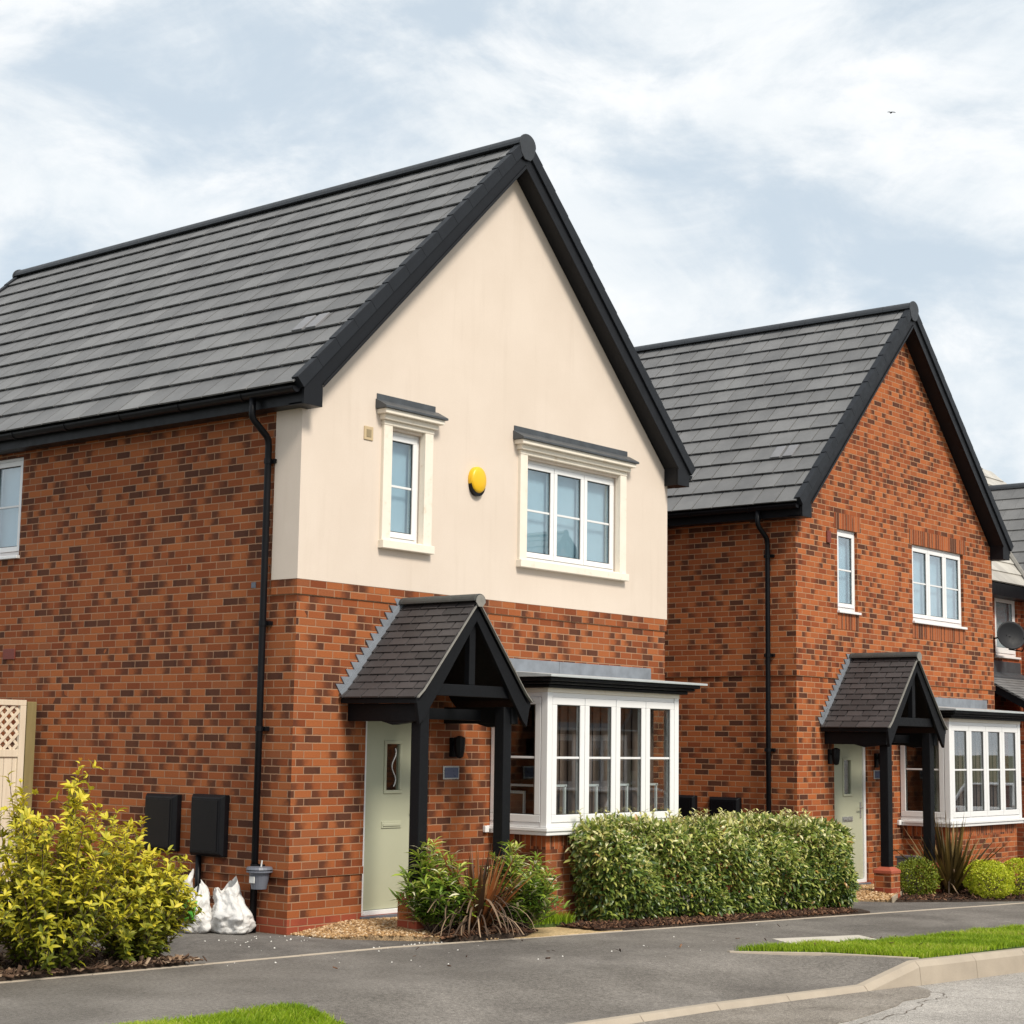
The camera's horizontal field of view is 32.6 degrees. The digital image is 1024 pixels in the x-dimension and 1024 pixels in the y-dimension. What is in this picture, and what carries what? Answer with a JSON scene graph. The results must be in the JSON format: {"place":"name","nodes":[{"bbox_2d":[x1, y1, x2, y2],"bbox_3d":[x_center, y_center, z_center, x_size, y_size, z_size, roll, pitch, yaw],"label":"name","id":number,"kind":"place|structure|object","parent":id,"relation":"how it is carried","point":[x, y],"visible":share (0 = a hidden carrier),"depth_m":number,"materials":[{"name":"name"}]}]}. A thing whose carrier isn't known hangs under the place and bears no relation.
{"place":"outdoors","nodes":[
{"label":"outdoors","id":0,"kind":"place"},
{"bbox_2d":[0,904,1023,1023],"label":"pavement","id":1,"kind":"structure","parent":0,"point":[586,977],"depth_m":13.94,"materials":[{"name":"grey asphalt"}]},
{"bbox_2d":[205,924,756,965],"bbox_3d":[0.234,4.027,16.249,6.518,0.085,2.673,4,-8,-24],"label":"scattered grit","id":2,"kind":"object","parent":1,"relation":"on","point":[379,946],"visible":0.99,"depth_m":15.96,"materials":[{"name":"white gravel"}]},
{"bbox_2d":[0,902,1023,982],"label":"pavement edging","id":3,"kind":"object","parent":1,"relation":"on","point":[454,943],"visible":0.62,"depth_m":15.76,"materials":[{"name":"concrete"}]},
{"bbox_2d":[333,924,1023,968],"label":"fallen leaves","id":4,"kind":"object","parent":1,"relation":"on","point":[681,945],"visible":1,"depth_m":16.16,"materials":[{"name":"brown plant"}]},
{"bbox_2d":[727,950,918,958],"bbox_3d":[4.014,4.204,16.888,4.369,0.095,1.277,7,-10,-41],"label":"verge edging","id":5,"kind":"object","parent":1,"relation":"on","point":[793,953],"visible":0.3,"depth_m":15.94,"materials":[{"name":"concrete"}]},
{"bbox_2d":[773,935,878,943],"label":"paving slab","id":6,"kind":"structure","parent":1,"relation":"on","point":[831,938],"depth_m":17.41,"materials":[{"name":"grey concrete"}]},
{"bbox_2d":[0,0,1023,483],"label":"sky","id":7,"kind":"structure","parent":0,"point":[718,166],"materials":[{"name":"white"}]},
{"bbox_2d":[3,879,1023,964],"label":"driveway","id":8,"kind":"structure","parent":0,"point":[212,949],"depth_m":15.86,"materials":[{"name":"grey asphalt"}]},
{"bbox_2d":[0,699,36,900],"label":"lattice fence","id":9,"kind":"object","parent":8,"relation":"on","point":[19,760],"visible":0.67,"depth_m":19.00,"materials":[{"name":"beige wood"}]},
{"bbox_2d":[0,938,206,981],"bbox_3d":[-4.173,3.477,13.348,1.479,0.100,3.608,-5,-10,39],"label":"bark mulch","id":10,"kind":"object","parent":8,"relation":"on","point":[10,969],"visible":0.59,"depth_m":13.78,"materials":[{"name":"brown wood"}]},
{"bbox_2d":[0,854,20,929],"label":"golden shrub","id":11,"kind":"object","parent":10,"relation":"on","point":[6,914],"visible":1,"depth_m":12.93,"materials":[{"name":"yellow plant"}]},
{"bbox_2d":[0,758,148,974],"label":"golden shrub","id":12,"kind":"object","parent":10,"relation":"on","point":[57,923],"visible":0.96,"depth_m":13.42,"materials":[{"name":"yellow plant"}]},
{"bbox_2d":[84,816,204,962],"bbox_3d":[-3.046,3.069,14.220,1.026,1.177,1.172,-2,-8,21],"label":"golden shrub","id":13,"kind":"object","parent":10,"relation":"on","point":[146,933],"visible":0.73,"depth_m":14.03,"materials":[{"name":"yellow plant"}]},
{"bbox_2d":[179,869,193,892],"bbox_3d":[-3.247,3.769,17.104,0.378,0.562,0.429,3,-8,-16],"label":"garden sack","id":14,"kind":"object","parent":8,"relation":"on","point":[189,880],"visible":0.09,"depth_m":17.06,"materials":[{"name":"white plastic"}]},
{"bbox_2d":[181,880,211,932],"bbox_3d":[-3.009,3.750,16.656,0.325,0.489,0.357,4,-8,-21],"label":"garden sack","id":15,"kind":"object","parent":8,"relation":"on","point":[203,925],"visible":0.59,"depth_m":16.55,"materials":[{"name":"white plastic"}]},
{"bbox_2d":[210,877,255,934],"bbox_3d":[-2.689,3.736,16.660,0.538,0.527,0.373,-5,-10,39],"label":"garden sack","id":16,"kind":"object","parent":8,"relation":"on","point":[231,913],"visible":1,"depth_m":16.54,"materials":[{"name":"white plastic"}]},
{"bbox_2d":[0,134,707,935],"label":"detached house","id":17,"kind":"structure","parent":8,"relation":"on","point":[290,584],"depth_m":18.71,"materials":[{"name":"red brick"}]},
{"bbox_2d":[0,457,23,559],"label":"window","id":18,"kind":"structure","parent":17,"relation":"in","point":[11,470],"depth_m":20.27,"materials":[{"name":"white plastic"}]},
{"bbox_2d":[144,793,181,851],"bbox_3d":[-3.548,3.138,17.697,0.485,0.565,0.106,-5,-10,39],"label":"meter box","id":19,"kind":"object","parent":17,"relation":"attached to","point":[162,824],"visible":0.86,"depth_m":17.61,"materials":[{"name":"black plastic"}]},
{"bbox_2d":[145,798,169,845],"bbox_3d":[-3.579,3.133,17.659,0.365,0.465,0.007,-5,-10,39],"label":"door","id":20,"kind":"structure","parent":19,"relation":"in","point":[158,810],"depth_m":17.65,"materials":[{"name":"black plastic"}]},
{"bbox_2d":[190,794,229,888],"bbox_3d":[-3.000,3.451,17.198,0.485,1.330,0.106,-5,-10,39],"label":"meter box","id":21,"kind":"object","parent":17,"relation":"attached to","point":[209,824],"visible":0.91,"depth_m":17.17,"materials":[{"name":"black plastic"}]},
{"bbox_2d":[191,799,217,851],"bbox_3d":[-3.026,3.084,17.208,0.365,0.500,0.007,-5,-10,39],"label":"door","id":22,"kind":"structure","parent":21,"relation":"in","point":[204,816],"depth_m":17.20,"materials":[{"name":"black plastic"}]},
{"bbox_2d":[246,860,272,889],"bbox_3d":[-2.400,3.445,16.613,0.253,0.266,0.253,-5,-10,39],"label":"plant pot","id":23,"kind":"object","parent":17,"relation":"attached to","point":[258,877],"visible":1,"depth_m":16.53,"materials":[{"name":"grey plastic"}]},
{"bbox_2d":[360,721,410,919],"bbox_3d":[-1.201,3.046,17.765,0.140,2.105,0.995,-5,-10,39],"label":"front door","id":24,"kind":"structure","parent":17,"relation":"in","point":[386,812],"depth_m":17.67,"materials":[{"name":"green plastic"}]},
{"bbox_2d":[390,432,418,542],"bbox_3d":[-1.193,-0.244,18.233,0.118,1.160,0.525,-5,-10,39],"label":"window","id":25,"kind":"structure","parent":17,"relation":"in","point":[405,448],"depth_m":18.33,"materials":[{"name":"white plastic"}]},
{"bbox_2d":[443,766,458,778],"bbox_3d":[-0.641,2.743,18.406,0.018,0.140,0.250,-5,-10,39],"label":"name plaque","id":26,"kind":"object","parent":17,"relation":"attached to","point":[450,772],"visible":1,"depth_m":18.39,"materials":[{"name":"metal"}]},
{"bbox_2d":[449,736,464,757],"bbox_3d":[-0.568,2.474,18.411,0.164,0.235,0.120,-5,-10,39],"label":"wall lantern","id":27,"kind":"object","parent":17,"relation":"attached to","point":[457,746],"depth_m":18.37,"materials":[{"name":"black plastic"}]},
{"bbox_2d":[468,467,485,495],"bbox_3d":[-0.367,-0.332,19.016,0.077,0.324,0.252,-5,-10,39],"label":"alarm box","id":28,"kind":"object","parent":17,"relation":"attached to","point":[477,480],"visible":1,"depth_m":18.96,"materials":[{"name":"yellow plastic"}]},
{"bbox_2d":[527,460,613,571],"bbox_3d":[0.620,0.072,20.419,0.118,1.160,1.800,-5,-10,39],"label":"window","id":29,"kind":"structure","parent":17,"relation":"in","point":[570,513],"depth_m":20.53,"materials":[{"name":"white plastic"}]},
{"bbox_2d":[483,658,707,920],"bbox_3d":[0.919,3.349,19.518,1.048,3.355,3.494,-5,-10,39],"label":"bay window","id":30,"kind":"structure","parent":17,"relation":"in","point":[628,698],"depth_m":19.21,"materials":[{"name":"white plastic"}]},
{"bbox_2d":[290,917,518,941],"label":"gravel","id":31,"kind":"structure","parent":8,"relation":"on","point":[370,926],"depth_m":16.51,"materials":[{"name":"beige gravel"}]},
{"bbox_2d":[437,932,532,941],"bbox_3d":[-0.402,4.075,16.800,0.824,0.147,1.480,-5,-10,39],"label":"planting bed","id":32,"kind":"object","parent":8,"relation":"on","point":[489,937],"visible":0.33,"depth_m":16.44,"materials":[{"name":"soil"}]},
{"bbox_2d":[418,923,537,939],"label":"bark mulch","id":33,"kind":"object","parent":32,"relation":"on","point":[492,929],"visible":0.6,"depth_m":16.49,"materials":[{"name":"brown wood"}]},
{"bbox_2d":[388,836,490,931],"bbox_3d":[-0.706,3.529,16.558,0.992,0.903,1.011,-5,-10,39],"label":"green shrub","id":34,"kind":"object","parent":33,"relation":"on","point":[426,896],"visible":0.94,"depth_m":16.41,"materials":[{"name":"green plant"}]},
{"bbox_2d":[427,843,537,936],"bbox_3d":[-0.366,3.577,16.695,1.305,0.853,1.358,-5,-10,39],"label":"bronze flax","id":35,"kind":"object","parent":33,"relation":"on","point":[488,894],"visible":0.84,"depth_m":16.52,"materials":[{"name":"brown plant"}]},
{"bbox_2d":[483,840,571,927],"bbox_3d":[0.087,3.648,17.171,1.032,0.871,1.067,2,-8,-8],"label":"green shrub","id":36,"kind":"object","parent":33,"relation":"on","point":[536,885],"visible":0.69,"depth_m":17.02,"materials":[{"name":"green plant"}]},
{"bbox_2d":[556,905,869,930],"bbox_3d":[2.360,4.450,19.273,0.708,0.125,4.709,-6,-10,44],"label":"bark mulch","id":37,"kind":"object","parent":8,"relation":"on","point":[644,922],"visible":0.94,"depth_m":18.85,"materials":[{"name":"brown wood"}]},
{"bbox_2d":[564,807,861,920],"bbox_3d":[2.365,3.990,19.873,4.597,1.293,1.002,8,-10,-42],"label":"hedge","id":38,"kind":"object","parent":37,"relation":"on","point":[832,841],"visible":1,"depth_m":19.35,"materials":[{"name":"green plant"}]},
{"bbox_2d":[634,301,1023,897],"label":"detached house","id":39,"kind":"structure","parent":8,"relation":"on","point":[839,541],"depth_m":24.98,"materials":[{"name":"red brick"}]},
{"bbox_2d":[678,795,696,818],"bbox_3d":[2.345,4.177,24.287,0.485,0.490,0.106,-5,-10,39],"label":"meter box","id":40,"kind":"object","parent":39,"relation":"attached to","point":[687,804],"visible":0.28,"depth_m":24.18,"materials":[{"name":"black plastic"}]},
{"bbox_2d":[678,799,689,818],"bbox_3d":[2.313,4.171,24.249,0.365,0.390,0.007,-5,-10,39],"label":"door","id":41,"kind":"structure","parent":40,"relation":"in","point":[684,804],"depth_m":24.20,"materials":[{"name":"black plastic"}]},
{"bbox_2d":[709,797,741,832],"bbox_3d":[2.897,4.130,23.836,0.485,0.480,0.106,-5,-10,39],"label":"meter box","id":42,"kind":"object","parent":39,"relation":"attached to","point":[730,804],"visible":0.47,"depth_m":23.80,"materials":[{"name":"black plastic"}]},
{"bbox_2d":[711,801,733,817],"bbox_3d":[2.866,4.125,23.798,0.365,0.380,0.007,-5,-10,39],"label":"door","id":43,"kind":"structure","parent":42,"relation":"in","point":[725,805],"depth_m":23.82,"materials":[{"name":"black plastic"}]},
{"bbox_2d":[828,748,839,764],"bbox_3d":[4.408,3.341,23.897,0.164,0.235,0.120,-5,-10,39],"label":"wall lantern","id":44,"kind":"object","parent":39,"relation":"attached to","point":[834,756],"depth_m":23.85,"materials":[{"name":"black plastic"}]},
{"bbox_2d":[837,529,861,614],"bbox_3d":[4.706,0.854,24.763,0.196,1.188,0.629,-5,-10,39],"label":"window","id":45,"kind":"structure","parent":39,"relation":"in","point":[845,539],"depth_m":24.90,"materials":[{"name":"white plastic"}]},
{"bbox_2d":[834,744,870,884],"bbox_3d":[4.691,4.146,24.347,0.140,2.105,0.995,-5,-10,39],"label":"front door","id":46,"kind":"structure","parent":39,"relation":"in","point":[850,808],"depth_m":24.50,"materials":[{"name":"green plastic"}]},
{"bbox_2d":[873,770,879,778],"bbox_3d":[5.220,3.748,24.962,0.018,0.126,0.225,-5,-10,39],"label":"name plaque","id":47,"kind":"object","parent":39,"relation":"attached to","point":[876,773],"visible":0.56,"depth_m":24.92,"materials":[{"name":"metal"}]},
{"bbox_2d":[874,753,879,767],"bbox_3d":[5.254,3.538,24.912,0.164,0.235,0.120,-5,-10,39],"label":"wall lantern","id":48,"kind":"object","parent":39,"relation":"attached to","point":[876,760],"depth_m":24.92,"materials":[{"name":"black plastic"}]},
{"bbox_2d":[912,545,967,629],"bbox_3d":[6.531,1.172,26.963,0.196,1.188,1.803,-5,-10,39],"label":"window","id":49,"kind":"structure","parent":39,"relation":"in","point":[934,572],"depth_m":27.10,"materials":[{"name":"white plastic"}]},
{"bbox_2d":[897,697,1023,883],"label":"bay window","id":50,"kind":"structure","parent":39,"relation":"in","point":[981,729],"depth_m":25.88,"materials":[{"name":"white plastic"}]},
{"bbox_2d":[833,883,906,901],"bbox_3d":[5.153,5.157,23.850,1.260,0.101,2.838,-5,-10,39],"label":"gravel","id":51,"kind":"structure","parent":8,"relation":"on","point":[867,892],"depth_m":22.96,"materials":[{"name":"beige gravel"}]},
{"bbox_2d":[895,855,921,883],"bbox_3d":[5.632,5.042,24.669,0.330,0.370,0.330,-5,-10,39],"label":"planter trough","id":52,"kind":"object","parent":51,"relation":"on","point":[899,858],"visible":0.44,"depth_m":24.60,"materials":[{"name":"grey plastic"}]},
{"bbox_2d":[892,891,902,902],"bbox_3d":[5.102,5.153,23.155,0.033,0.218,1.320,-2,-8,18],"label":"timber edging","id":53,"kind":"object","parent":8,"relation":"on","point":[894,897],"visible":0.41,"depth_m":22.80,"materials":[{"name":"beige wood"}]},
{"bbox_2d":[896,880,1023,901],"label":"bark mulch","id":54,"kind":"object","parent":8,"relation":"on","point":[924,896],"visible":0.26,"depth_m":23.33,"materials":[{"name":"brown wood"}]},
{"bbox_2d":[893,854,942,894],"bbox_3d":[5.513,4.945,23.786,0.667,0.576,0.678,-5,-10,39],"label":"box ball","id":55,"kind":"object","parent":54,"relation":"on","point":[912,887],"visible":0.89,"depth_m":23.65,"materials":[{"name":"green plant"}]},
{"bbox_2d":[893,810,1013,894],"bbox_3d":[6.093,4.708,24.273,1.879,1.144,1.888,-1,-8,16],"label":"bronze flax","id":56,"kind":"object","parent":54,"relation":"on","point":[951,861],"visible":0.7,"depth_m":24.04,"materials":[{"name":"brown plant"}]},
{"bbox_2d":[962,859,1003,895],"bbox_3d":[6.457,5.017,23.974,0.586,0.533,0.586,-5,-10,39],"label":"box ball","id":57,"kind":"object","parent":54,"relation":"on","point":[973,866],"visible":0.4,"depth_m":23.90,"materials":[{"name":"green plant"}]},
{"bbox_2d":[971,860,1014,898],"bbox_3d":[6.430,4.926,23.418,0.586,0.550,0.591,-5,-10,39],"label":"box ball","id":58,"kind":"object","parent":54,"relation":"on","point":[990,890],"visible":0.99,"depth_m":23.30,"materials":[{"name":"green plant"}]},
{"bbox_2d":[1000,857,1023,894],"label":"box ball","id":59,"kind":"object","parent":54,"relation":"on","point":[1019,878],"visible":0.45,"depth_m":24.01,"materials":[{"name":"green plant"}]},
{"bbox_2d":[981,467,1023,874],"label":"terrace house","id":60,"kind":"structure","parent":8,"relation":"on","point":[1007,590],"depth_m":30.90,"materials":[{"name":"paint"}]},
{"bbox_2d":[994,598,1020,659],"bbox_3d":[8.685,2.029,30.892,0.196,1.118,1.000,-5,-10,39],"label":"window","id":61,"kind":"structure","parent":60,"relation":"in","point":[1004,609],"depth_m":30.99,"materials":[{"name":"white plastic"}]},
{"bbox_2d":[993,621,1023,652],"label":"satellite dish","id":62,"kind":"object","parent":60,"relation":"attached to","point":[1010,635],"visible":0.98,"depth_m":30.24,"materials":[{"name":"grey metal"}]},
{"bbox_2d":[528,921,572,927],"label":"lawn soil","id":63,"kind":"structure","parent":0,"point":[553,924],"depth_m":17.81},
{"bbox_2d":[518,909,578,924],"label":"grass","id":64,"kind":"structure","parent":63,"relation":"on","point":[556,918],"depth_m":17.93,"materials":[{"name":"green plant"}]},
{"bbox_2d":[514,927,622,938],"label":"garden path","id":65,"kind":"structure","parent":0,"point":[547,931],"depth_m":17.38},
{"bbox_2d":[633,986,929,1023],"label":"road apron","id":66,"kind":"object","parent":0,"point":[838,1009],"visible":1,"depth_m":13.57,"materials":[{"name":"grey concrete"}]},
{"bbox_2d":[732,924,1023,958],"bbox_3d":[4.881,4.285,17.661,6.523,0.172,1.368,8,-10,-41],"label":"grass","id":67,"kind":"structure","parent":0,"point":[963,942],"depth_m":16.51,"materials":[{"name":"green plant"}]},
{"bbox_2d":[839,972,1023,1023],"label":"road","id":68,"kind":"structure","parent":0,"point":[968,1002],"depth_m":14.16,"materials":[{"name":"grey asphalt"}]},
{"bbox_2d":[568,948,1023,1023],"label":"kerb","id":69,"kind":"structure","parent":68,"relation":"on","point":[925,971],"depth_m":15.33,"materials":[{"name":"beige concrete"}]},
{"bbox_2d":[861,991,946,1023],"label":"road crack","id":70,"kind":"object","parent":68,"relation":"on","point":[906,1011],"visible":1,"depth_m":13.71,"materials":[{"name":"black asphalt"}]},
{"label":"verge soil","id":71,"kind":"structure","parent":0,"visible":0},
{"bbox_2d":[106,1000,344,1023],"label":"grass","id":72,"kind":"structure","parent":71,"relation":"on","point":[287,1013],"depth_m":11.72,"materials":[{"name":"green plant"}]}
]}

